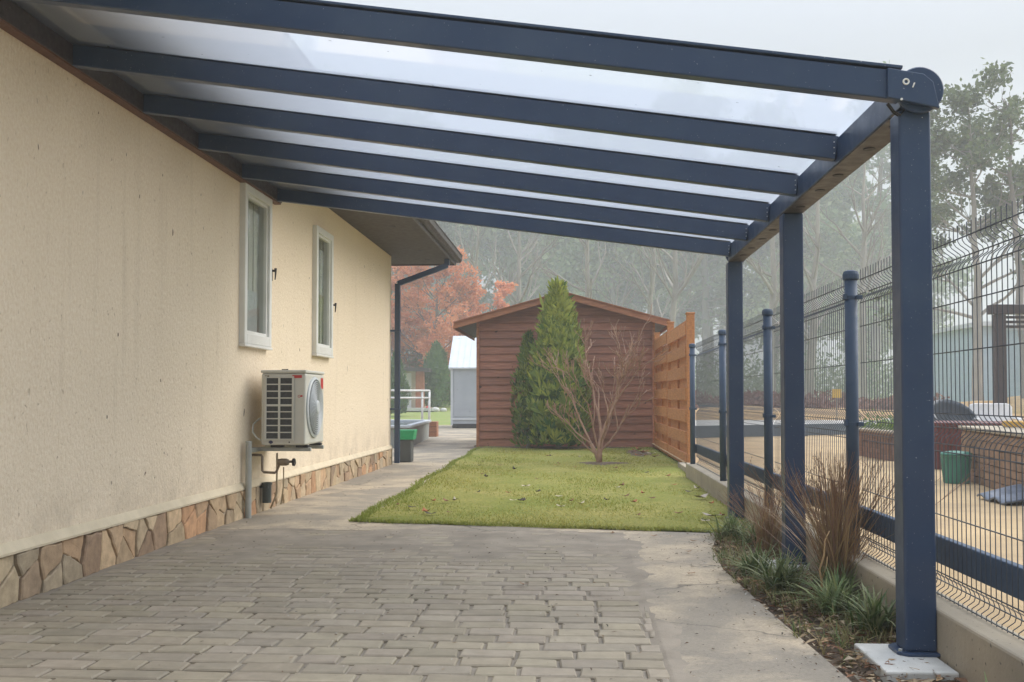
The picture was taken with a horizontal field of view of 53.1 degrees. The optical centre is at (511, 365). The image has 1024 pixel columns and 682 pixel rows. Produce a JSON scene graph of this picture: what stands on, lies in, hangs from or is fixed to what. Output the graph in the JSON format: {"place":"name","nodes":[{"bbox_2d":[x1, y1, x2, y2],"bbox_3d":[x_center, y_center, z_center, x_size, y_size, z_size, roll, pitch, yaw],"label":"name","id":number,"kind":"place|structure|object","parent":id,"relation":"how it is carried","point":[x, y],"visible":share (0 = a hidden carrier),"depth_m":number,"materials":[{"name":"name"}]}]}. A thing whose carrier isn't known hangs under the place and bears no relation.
{"place":"outdoors","nodes":[
{"label":"outdoors","id":0,"kind":"place"},
{"bbox_2d":[0,528,699,681],"bbox_3d":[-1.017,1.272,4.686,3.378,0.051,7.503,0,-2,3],"label":"driveway","id":1,"kind":"structure","parent":0,"point":[161,615],"depth_m":5.03,"materials":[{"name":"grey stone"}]},
{"bbox_2d":[217,425,850,681],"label":"concrete path","id":2,"kind":"structure","parent":0,"point":[728,658],"depth_m":6.24,"materials":[{"name":"grey concrete"}]},
{"bbox_2d":[0,28,462,607],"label":"house","id":3,"kind":"structure","parent":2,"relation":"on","point":[164,300],"depth_m":7.37,"materials":[{"name":"beige paint"}]},
{"bbox_2d":[239,183,272,349],"bbox_3d":[-2.490,-0.915,9.759,0.182,1.498,0.850,0,-2,3],"label":"window","id":4,"kind":"structure","parent":3,"relation":"in","point":[255,259],"depth_m":9.92,"materials":[{"name":"white paint"}]},
{"bbox_2d":[259,482,271,502],"bbox_3d":[-2.372,1.223,9.880,0.115,0.195,0.100,0,-2,3],"label":"drain stub","id":5,"kind":"object","parent":3,"relation":"attached to","point":[266,491],"visible":1,"depth_m":9.84,"materials":[{"name":"grey plastic"}]},
{"bbox_2d":[252,453,295,508],"bbox_3d":[-2.243,1.084,9.605,0.444,0.524,0.115,0,-2,8],"label":"garden tap","id":6,"kind":"object","parent":3,"relation":"attached to","point":[283,462],"visible":0.98,"depth_m":9.58,"materials":[{"name":"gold metal"}]},
{"bbox_2d":[245,441,323,517],"bbox_3d":[-2.167,1.054,9.758,0.580,0.705,0.829,0,-2,3],"label":"wall bracket","id":7,"kind":"object","parent":3,"relation":"attached to","point":[250,449],"depth_m":9.38,"materials":[{"name":"grey metal"}]},
{"bbox_2d":[252,369,323,446],"bbox_3d":[-2.141,0.407,9.885,0.576,0.736,0.724,0,-2,3],"label":"air conditioner","id":8,"kind":"object","parent":7,"relation":"on","point":[292,407],"visible":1,"depth_m":9.54,"materials":[{"name":"grey plastic"}]},
{"bbox_2d":[312,225,333,357],"bbox_3d":[-2.332,-0.869,12.349,0.182,1.528,0.840,0,-2,3],"label":"window","id":9,"kind":"structure","parent":3,"relation":"in","point":[323,241],"depth_m":12.56,"materials":[{"name":"white paint"}]},
{"bbox_2d":[0,0,943,656],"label":"patio canopy","id":10,"kind":"object","parent":3,"relation":"attached to","point":[736,156],"visible":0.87,"depth_m":5.77,"materials":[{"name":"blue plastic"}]},
{"bbox_2d":[400,429,416,461],"bbox_3d":[-1.834,1.381,17.665,0.358,0.550,0.329,0,-2,3],"label":"waste bin","id":11,"kind":"object","parent":2,"relation":"on","point":[407,437],"visible":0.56,"depth_m":17.53,"materials":[{"name":"grey plastic"}]},
{"bbox_2d":[391,390,429,419],"bbox_3d":[-4.288,1.388,30.634,3.756,1.350,0.397,0,-2,-12],"label":"handrail","id":12,"kind":"object","parent":2,"relation":"on","point":[422,397],"visible":0.39,"depth_m":31.07,"materials":[{"name":"metal"}]},
{"bbox_2d":[391,420,430,447],"bbox_3d":[-2.849,1.634,25.082,1.649,0.510,5.540,0,-2,3],"label":"water trough","id":13,"kind":"object","parent":2,"relation":"on","point":[421,427],"visible":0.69,"depth_m":25.09,"materials":[{"name":"grey concrete"}]},
{"bbox_2d":[0,445,844,677],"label":"grit","id":14,"kind":"object","parent":2,"relation":"on","point":[499,609],"visible":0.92,"depth_m":5.55,"materials":[{"name":"grey stone"}]},
{"bbox_2d":[429,421,438,436],"bbox_3d":[-2.545,1.804,29.215,0.850,0.430,0.404,0,-2,3],"label":"wooden box","id":15,"kind":"object","parent":2,"relation":"on","point":[433,428],"visible":0.42,"depth_m":29.00,"materials":[{"name":"orange wood"}]},
{"bbox_2d":[453,293,670,446],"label":"timber shed","id":16,"kind":"structure","parent":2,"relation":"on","point":[497,334],"depth_m":22.72,"materials":[{"name":"brown wood"}]},
{"bbox_2d":[349,446,752,532],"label":"lawn","id":17,"kind":"structure","parent":0,"point":[474,497],"depth_m":11.53,"materials":[{"name":"green plant"}]},
{"bbox_2d":[527,303,670,461],"bbox_3d":[1.426,0.325,16.921,2.382,2.739,1.633,0,-2,3],"label":"bare shrub","id":18,"kind":"object","parent":17,"relation":"on","point":[599,443],"visible":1,"depth_m":17.04,"materials":[{"name":"plant"}]},
{"bbox_2d":[653,312,694,462],"bbox_3d":[2.972,0.462,19.149,0.140,2.580,6.636,0,-2,3],"label":"timber fence","id":19,"kind":"object","parent":17,"relation":"on","point":[671,402],"visible":0.87,"depth_m":18.11,"materials":[{"name":"brown wood"}]},
{"bbox_2d":[469,446,650,464],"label":"bare soil","id":20,"kind":"structure","parent":0,"point":[589,447],"depth_m":21.86,"materials":[{"name":"brown soil"}]},
{"bbox_2d":[509,330,542,447],"bbox_3d":[0.335,0.491,22.083,0.818,2.708,0.863,0,-2,3],"label":"conifer","id":21,"kind":"object","parent":20,"relation":"on","point":[522,370],"visible":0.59,"depth_m":21.93,"materials":[{"name":"green plant"}]},
{"bbox_2d":[522,274,593,448],"bbox_3d":[0.970,-0.059,21.748,1.560,3.785,1.771,0,-2,3],"label":"conifer","id":22,"kind":"object","parent":20,"relation":"on","point":[557,326],"visible":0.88,"depth_m":21.37,"materials":[{"name":"green plant"}]},
{"bbox_2d":[374,394,892,532],"bbox_3d":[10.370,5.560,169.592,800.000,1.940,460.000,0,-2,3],"label":"ground","id":23,"kind":"structure","parent":0,"point":[443,418],"depth_m":50.27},
{"bbox_2d":[391,348,411,413],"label":"clipped conifer","id":24,"kind":"object","parent":23,"relation":"on","point":[404,385],"visible":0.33,"depth_m":51.12,"materials":[{"name":"green plant"}]},
{"bbox_2d":[404,350,423,367],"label":"clipped conifer","id":25,"kind":"object","parent":23,"relation":"on","point":[416,360],"visible":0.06,"depth_m":70.13,"materials":[{"name":"green plant"}]},
{"bbox_2d":[391,268,439,333],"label":"broadleaf tree","id":26,"kind":"object","parent":23,"relation":"on","point":[406,291],"visible":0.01,"depth_m":129.81,"materials":[{"name":"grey plant"}]},
{"bbox_2d":[402,367,432,410],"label":"bungalow","id":27,"kind":"object","parent":23,"relation":"on","point":[415,377],"visible":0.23,"depth_m":57.73,"materials":[{"name":"brown brick"}]},
{"bbox_2d":[403,373,410,407],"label":"door","id":28,"kind":"structure","parent":27,"relation":"in","point":[408,375],"depth_m":58.43,"materials":[{"name":"white paint"}]},
{"bbox_2d":[391,266,446,362],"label":"tree","id":29,"kind":"object","parent":23,"relation":"on","point":[415,323],"visible":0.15,"depth_m":68.56,"materials":[{"name":"red plant"}]},
{"bbox_2d":[392,223,456,353],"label":"broadleaf tree","id":30,"kind":"object","parent":23,"relation":"on","point":[406,275],"depth_m":144.55,"materials":[{"name":"grey plant"}]},
{"bbox_2d":[401,350,450,404],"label":"brown undergrowth","id":31,"kind":"object","parent":23,"relation":"on","point":[410,353],"visible":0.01,"depth_m":65.26,"materials":[{"name":"plant"}]},
{"bbox_2d":[431,407,439,411],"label":"rock","id":32,"kind":"object","parent":23,"relation":"on","point":[436,409],"visible":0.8,"depth_m":56.63,"materials":[{"name":"stone"}]},
{"bbox_2d":[423,340,450,406],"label":"clipped conifer","id":33,"kind":"object","parent":23,"relation":"on","point":[435,359],"visible":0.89,"depth_m":58.87,"materials":[{"name":"green plant"}]},
{"bbox_2d":[391,245,491,406],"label":"tree","id":34,"kind":"object","parent":23,"relation":"on","point":[459,285],"visible":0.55,"depth_m":65.67,"materials":[{"name":"red plant"}]},
{"bbox_2d":[391,221,502,333],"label":"pine tree","id":35,"kind":"object","parent":23,"relation":"on","point":[450,234],"visible":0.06,"depth_m":127.41,"materials":[{"name":"grey plant"}]},
{"bbox_2d":[409,224,506,348],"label":"broadleaf tree","id":36,"kind":"object","parent":23,"relation":"on","point":[479,275],"visible":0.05,"depth_m":147.85,"materials":[{"name":"grey plant"}]},
{"bbox_2d":[448,335,475,427],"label":"metal shed","id":37,"kind":"structure","parent":23,"relation":"on","point":[462,364],"depth_m":37.15,"materials":[{"name":"grey metal"}]},
{"bbox_2d":[454,369,475,416],"bbox_3d":[-1.078,0.976,37.111,2.080,1.740,0.018,0,-2,3],"label":"door","id":38,"kind":"structure","parent":37,"relation":"in","point":[464,379],"depth_m":37.14,"materials":[{"name":"grey metal"}]},
{"bbox_2d":[413,221,515,313],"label":"bare tree","id":39,"kind":"object","parent":23,"relation":"on","point":[475,264],"visible":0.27,"depth_m":82.34,"materials":[{"name":"grey plant"}]},
{"bbox_2d":[438,280,518,360],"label":"tree","id":40,"kind":"object","parent":23,"relation":"on","point":[504,290],"visible":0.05,"depth_m":69.53,"materials":[{"name":"red plant"}]},
{"bbox_2d":[456,224,553,312],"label":"broadleaf tree","id":41,"kind":"object","parent":23,"relation":"on","point":[506,253],"visible":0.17,"depth_m":134.59,"materials":[{"name":"grey plant"}]},
{"bbox_2d":[459,230,559,304],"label":"bare tree","id":42,"kind":"object","parent":23,"relation":"on","point":[519,295],"visible":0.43,"depth_m":78.36,"materials":[{"name":"grey plant"}]},
{"bbox_2d":[478,231,554,313],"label":"broadleaf tree","id":43,"kind":"object","parent":23,"relation":"on","point":[528,234],"visible":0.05,"depth_m":153.46,"materials":[{"name":"grey plant"}]},
{"bbox_2d":[506,234,647,312],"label":"broadleaf tree","id":44,"kind":"object","parent":23,"relation":"on","point":[543,283],"visible":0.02,"depth_m":128.06,"materials":[{"name":"grey plant"}]},
{"bbox_2d":[531,238,649,309],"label":"bare tree","id":45,"kind":"object","parent":23,"relation":"on","point":[587,290],"visible":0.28,"depth_m":75.31,"materials":[{"name":"grey plant"}]},
{"bbox_2d":[542,237,687,311],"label":"broadleaf tree","id":46,"kind":"object","parent":23,"relation":"on","point":[574,251],"visible":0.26,"depth_m":124.67,"materials":[{"name":"grey plant"}]},
{"bbox_2d":[580,245,711,316],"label":"bare tree","id":47,"kind":"object","parent":23,"relation":"on","point":[649,300],"visible":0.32,"depth_m":77.55,"materials":[{"name":"grey plant"}]},
{"bbox_2d":[405,341,892,400],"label":"green undergrowth","id":48,"kind":"object","parent":23,"relation":"on","point":[830,370],"visible":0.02,"depth_m":96.12,"materials":[{"name":"green plant"}]},
{"bbox_2d":[636,263,693,316],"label":"broadleaf tree","id":49,"kind":"object","parent":23,"relation":"on","point":[642,300],"depth_m":147.55,"materials":[{"name":"grey plant"}]},
{"bbox_2d":[619,246,720,340],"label":"pine tree","id":50,"kind":"object","parent":23,"relation":"on","point":[697,279],"visible":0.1,"depth_m":126.22,"materials":[{"name":"green plant"}]},
{"bbox_2d":[641,247,703,327],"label":"bare tree","id":51,"kind":"object","parent":23,"relation":"on","point":[675,293],"visible":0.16,"depth_m":73.50,"materials":[{"name":"grey plant"}]},
{"bbox_2d":[619,260,725,335],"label":"pine tree","id":52,"kind":"object","parent":23,"relation":"on","point":[698,320],"visible":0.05,"depth_m":129.46,"materials":[{"name":"grey plant"}]},
{"bbox_2d":[615,235,777,392],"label":"pine tree","id":53,"kind":"object","parent":23,"relation":"on","point":[721,287],"visible":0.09,"depth_m":125.51,"materials":[{"name":"green plant"}]},
{"bbox_2d":[659,255,757,347],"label":"pine tree","id":54,"kind":"object","parent":23,"relation":"on","point":[713,279],"visible":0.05,"depth_m":135.25,"materials":[{"name":"grey plant"}]},
{"bbox_2d":[679,256,761,346],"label":"pine tree","id":55,"kind":"object","parent":23,"relation":"on","point":[700,330],"visible":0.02,"depth_m":162.21,"materials":[{"name":"grey plant"}]},
{"bbox_2d":[746,255,778,381],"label":"pine tree","id":56,"kind":"object","parent":23,"relation":"on","point":[764,275],"visible":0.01,"depth_m":140.44,"materials":[{"name":"grey plant"}]},
{"bbox_2d":[709,201,844,384],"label":"broadleaf tree","id":57,"kind":"object","parent":23,"relation":"on","point":[757,314],"visible":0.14,"depth_m":118.09,"materials":[{"name":"green plant"}]},
{"bbox_2d":[744,254,823,381],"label":"pine tree","id":58,"kind":"object","parent":23,"relation":"on","point":[807,325],"depth_m":147.71,"materials":[{"name":"grey plant"}]},
{"bbox_2d":[745,232,841,390],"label":"bare tree","id":59,"kind":"object","parent":23,"relation":"on","point":[773,302],"visible":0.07,"depth_m":70.49,"materials":[{"name":"grey plant"}]},
{"bbox_2d":[743,172,870,390],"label":"broadleaf tree","id":60,"kind":"object","parent":23,"relation":"on","point":[838,215],"visible":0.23,"depth_m":120.49,"materials":[{"name":"grey plant"}]},
{"bbox_2d":[749,200,872,399],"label":"bare tree","id":61,"kind":"object","parent":23,"relation":"on","point":[815,228],"visible":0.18,"depth_m":69.03,"materials":[{"name":"grey plant"}]},
{"bbox_2d":[715,536,959,681],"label":"planting bed","id":62,"kind":"object","parent":23,"relation":"on","point":[837,657],"visible":0.06,"depth_m":4.98,"materials":[{"name":"soil"}]},
{"bbox_2d":[701,509,763,542],"bbox_3d":[1.758,1.257,8.077,0.648,0.264,0.667,0,-2,3],"label":"strap leaf plant","id":63,"kind":"object","parent":62,"relation":"on","point":[727,527],"visible":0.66,"depth_m":8.04,"materials":[{"name":"green plant"}]},
{"bbox_2d":[730,520,764,546],"bbox_3d":[1.896,1.263,7.821,0.603,0.237,0.552,-2,-3,44],"label":"strap leaf plant","id":64,"kind":"object","parent":62,"relation":"on","point":[748,540],"visible":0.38,"depth_m":7.79,"materials":[{"name":"green plant"}]},
{"bbox_2d":[714,537,802,581],"bbox_3d":[1.495,1.196,6.350,0.516,0.278,0.564,-1,-2,38],"label":"strap leaf plant","id":65,"kind":"object","parent":62,"relation":"on","point":[752,561],"visible":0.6,"depth_m":6.36,"materials":[{"name":"green plant"}]},
{"bbox_2d":[714,482,807,556],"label":"ornamental grass","id":66,"kind":"object","parent":62,"relation":"on","point":[772,529],"depth_m":7.37,"materials":[{"name":"plant"}]},
{"bbox_2d":[720,543,839,599],"bbox_3d":[1.534,1.156,5.804,0.687,0.323,0.727,1,-2,-21],"label":"strap leaf plant","id":67,"kind":"object","parent":62,"relation":"on","point":[783,574],"visible":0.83,"depth_m":5.80,"materials":[{"name":"green plant"}]},
{"bbox_2d":[704,518,895,668],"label":"weeds","id":68,"kind":"object","parent":62,"relation":"on","point":[760,585],"visible":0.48,"depth_m":5.39,"materials":[{"name":"green plant"}]},
{"bbox_2d":[819,531,829,590],"bbox_3d":[1.689,1.099,5.546,0.062,0.411,0.031,0,-2,3],"label":"dead stick","id":69,"kind":"object","parent":62,"relation":"on","point":[821,576],"visible":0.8,"depth_m":5.54,"materials":[{"name":"brown wood"}]},
{"bbox_2d":[793,558,860,599],"bbox_3d":[1.832,1.175,5.591,0.586,0.272,0.637,0,-2,-10],"label":"strap leaf plant","id":70,"kind":"object","parent":62,"relation":"on","point":[846,578],"visible":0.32,"depth_m":5.62,"materials":[{"name":"green plant"}]},
{"bbox_2d":[768,559,887,621],"bbox_3d":[1.637,1.146,5.232,0.691,0.307,0.655,0,-2,3],"label":"strap leaf plant","id":71,"kind":"object","parent":62,"relation":"on","point":[829,594],"visible":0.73,"depth_m":5.25,"materials":[{"name":"green plant"}]},
{"bbox_2d":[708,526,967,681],"bbox_3d":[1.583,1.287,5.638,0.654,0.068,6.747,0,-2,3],"label":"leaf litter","id":72,"kind":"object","parent":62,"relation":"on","point":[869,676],"visible":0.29,"depth_m":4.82,"materials":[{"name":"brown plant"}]},
{"bbox_2d":[814,579,895,637],"bbox_3d":[1.779,1.159,4.805,0.674,0.255,0.537,-2,-2,43],"label":"strap leaf plant","id":73,"kind":"object","parent":62,"relation":"on","point":[874,614],"visible":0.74,"depth_m":4.83,"materials":[{"name":"green plant"}]},
{"bbox_2d":[854,643,958,681],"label":"footing pad","id":74,"kind":"object","parent":62,"relation":"on","point":[880,655],"visible":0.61,"depth_m":4.18,"materials":[{"name":"concrete"}]},
{"bbox_2d":[803,147,891,397],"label":"bare tree","id":75,"kind":"object","parent":23,"relation":"on","point":[866,231],"visible":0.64,"depth_m":71.40,"materials":[{"name":"grey plant"}]},
{"bbox_2d":[678,462,1023,681],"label":"kerb wall","id":76,"kind":"structure","parent":23,"relation":"on","point":[972,647],"depth_m":4.18,"materials":[{"name":"concrete"}]},
{"bbox_2d":[689,196,1023,639],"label":"wire fence","id":77,"kind":"object","parent":76,"relation":"on","point":[1000,573],"visible":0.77,"depth_m":5.77,"materials":[{"name":"black metal"}]},
{"bbox_2d":[817,216,892,359],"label":"broadleaf tree","id":78,"kind":"object","parent":23,"relation":"on","point":[843,266],"visible":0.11,"depth_m":134.33,"materials":[{"name":"grey plant"}]},
{"bbox_2d":[852,671,871,681],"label":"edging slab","id":79,"kind":"structure","parent":23,"relation":"on","point":[856,677],"depth_m":4.20,"materials":[{"name":"concrete"}]},
{"bbox_2d":[836,270,892,376],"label":"pine tree","id":80,"kind":"object","parent":23,"relation":"on","point":[843,349],"visible":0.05,"depth_m":156.51,"materials":[{"name":"grey plant"}]},
{"bbox_2d":[803,60,984,393],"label":"pine tree","id":81,"kind":"object","parent":23,"relation":"on","point":[881,154],"visible":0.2,"depth_m":117.35,"materials":[{"name":"green plant"}]},
{"bbox_2d":[931,194,968,329],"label":"pine tree","id":82,"kind":"object","parent":23,"relation":"on","point":[943,307],"visible":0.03,"depth_m":145.07,"materials":[{"name":"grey plant"}]},
{"bbox_2d":[956,89,1023,397],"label":"slender tree","id":83,"kind":"object","parent":23,"relation":"on","point":[1012,187],"visible":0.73,"depth_m":47.86,"materials":[{"name":"green plant"}]},
{"bbox_2d":[325,0,1023,393],"label":"sky","id":84,"kind":"structure","parent":0,"point":[949,38],"materials":[{"name":"white"}]},
{"bbox_2d":[695,420,890,425],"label":"hardstanding","id":85,"kind":"structure","parent":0,"point":[759,422],"depth_m":41.38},
{"bbox_2d":[832,389,839,420],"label":"site sign","id":86,"kind":"object","parent":85,"relation":"on","point":[835,392],"visible":0.71,"depth_m":44.20,"materials":[{"name":"yellow metal"}]},
{"bbox_2d":[677,449,993,586],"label":"ornamental grass","id":87,"kind":"object","parent":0,"point":[837,545],"depth_m":5.73,"materials":[{"name":"brown plant"}]},
{"bbox_2d":[652,435,1023,635],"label":"gravel yard","id":88,"kind":"structure","parent":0,"point":[757,446],"depth_m":8.71,"materials":[{"name":"beige gravel"}]},
{"bbox_2d":[695,423,871,437],"bbox_3d":[6.630,1.664,26.217,7.140,0.320,0.192,1,-2,-28],"label":"board barrier","id":89,"kind":"object","parent":88,"relation":"on","point":[756,430],"visible":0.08,"depth_m":26.16,"materials":[{"name":"blue wood"}]},
{"bbox_2d":[859,427,893,460],"bbox_3d":[7.081,1.327,17.644,3.217,0.495,1.949,1,-2,-22],"label":"block planter","id":90,"kind":"object","parent":88,"relation":"on","point":[890,447],"visible":0.21,"depth_m":16.79,"materials":[{"name":"concrete"}]},
{"bbox_2d":[859,408,893,429],"bbox_3d":[7.126,0.923,17.695,2.983,0.394,1.586,1,-2,-23],"label":"planter greenery","id":91,"kind":"object","parent":90,"relation":"in","point":[879,423],"visible":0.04,"depth_m":17.40,"materials":[{"name":"green plant"}]},
{"bbox_2d":[934,399,977,420],"bbox_3d":[7.172,1.034,16.604,0.739,0.984,0.670,0,-2,-6],"label":"tub chair","id":92,"kind":"object","parent":88,"relation":"on","point":[953,409],"visible":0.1,"depth_m":16.87,"materials":[{"name":"plastic"}]},
{"bbox_2d":[940,451,972,483],"bbox_3d":[5.215,1.189,12.023,0.356,0.378,0.356,0,-2,3],"label":"garden bin","id":93,"kind":"object","parent":88,"relation":"on","point":[954,467],"visible":0.71,"depth_m":11.89,"materials":[{"name":"teal plastic"}]},
{"bbox_2d":[934,421,1001,469],"bbox_3d":[6.698,1.142,14.777,1.848,0.665,1.432,-1,-2,20],"label":"corrugated planter","id":94,"kind":"object","parent":88,"relation":"on","point":[949,437],"visible":0.18,"depth_m":14.28,"materials":[{"name":"red metal"}]},
{"bbox_2d":[958,426,1023,488],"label":"block planter","id":95,"kind":"object","parent":88,"relation":"on","point":[1013,466],"visible":0.61,"depth_m":11.18,"materials":[{"name":"concrete"}]},
{"bbox_2d":[1002,421,1023,426],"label":"yellow plank","id":96,"kind":"object","parent":95,"relation":"on","point":[1012,423],"visible":0.71,"depth_m":11.73,"materials":[{"name":"yellow wood"}]},
{"bbox_2d":[968,403,1021,420],"bbox_3d":[7.886,1.072,16.724,0.740,0.913,0.608,0,-2,9],"label":"garden chair","id":97,"kind":"object","parent":88,"relation":"on","point":[1001,408],"visible":0.29,"depth_m":16.96,"materials":[{"name":"white plastic"}]},
{"bbox_2d":[976,484,1023,504],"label":"tarpaulin","id":98,"kind":"object","parent":88,"relation":"on","point":[1019,494],"visible":0.76,"depth_m":9.97,"materials":[{"name":"white plastic"}]},
{"bbox_2d":[987,304,1023,402],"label":"shelter frame","id":99,"kind":"object","parent":88,"relation":"on","point":[1000,337],"visible":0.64,"depth_m":19.59,"materials":[{"name":"brown metal"}]},
{"bbox_2d":[695,396,1023,420],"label":"straw bank","id":100,"kind":"structure","parent":0,"point":[1018,405],"depth_m":46.27,"materials":[{"name":"beige plant"}]},
{"bbox_2d":[695,389,949,409],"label":"red undergrowth","id":101,"kind":"object","parent":100,"relation":"on","point":[704,398],"visible":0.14,"depth_m":52.77,"materials":[{"name":"red plant"}]},
{"bbox_2d":[862,57,1023,400],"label":"tall tree","id":102,"kind":"object","parent":100,"relation":"on","point":[944,140],"visible":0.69,"depth_m":48.87,"materials":[{"name":"green plant"}]},
{"bbox_2d":[933,321,1019,401],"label":"hall","id":103,"kind":"structure","parent":100,"relation":"on","point":[1017,356],"depth_m":60.73,"materials":[{"name":"grey metal"}]}
]}

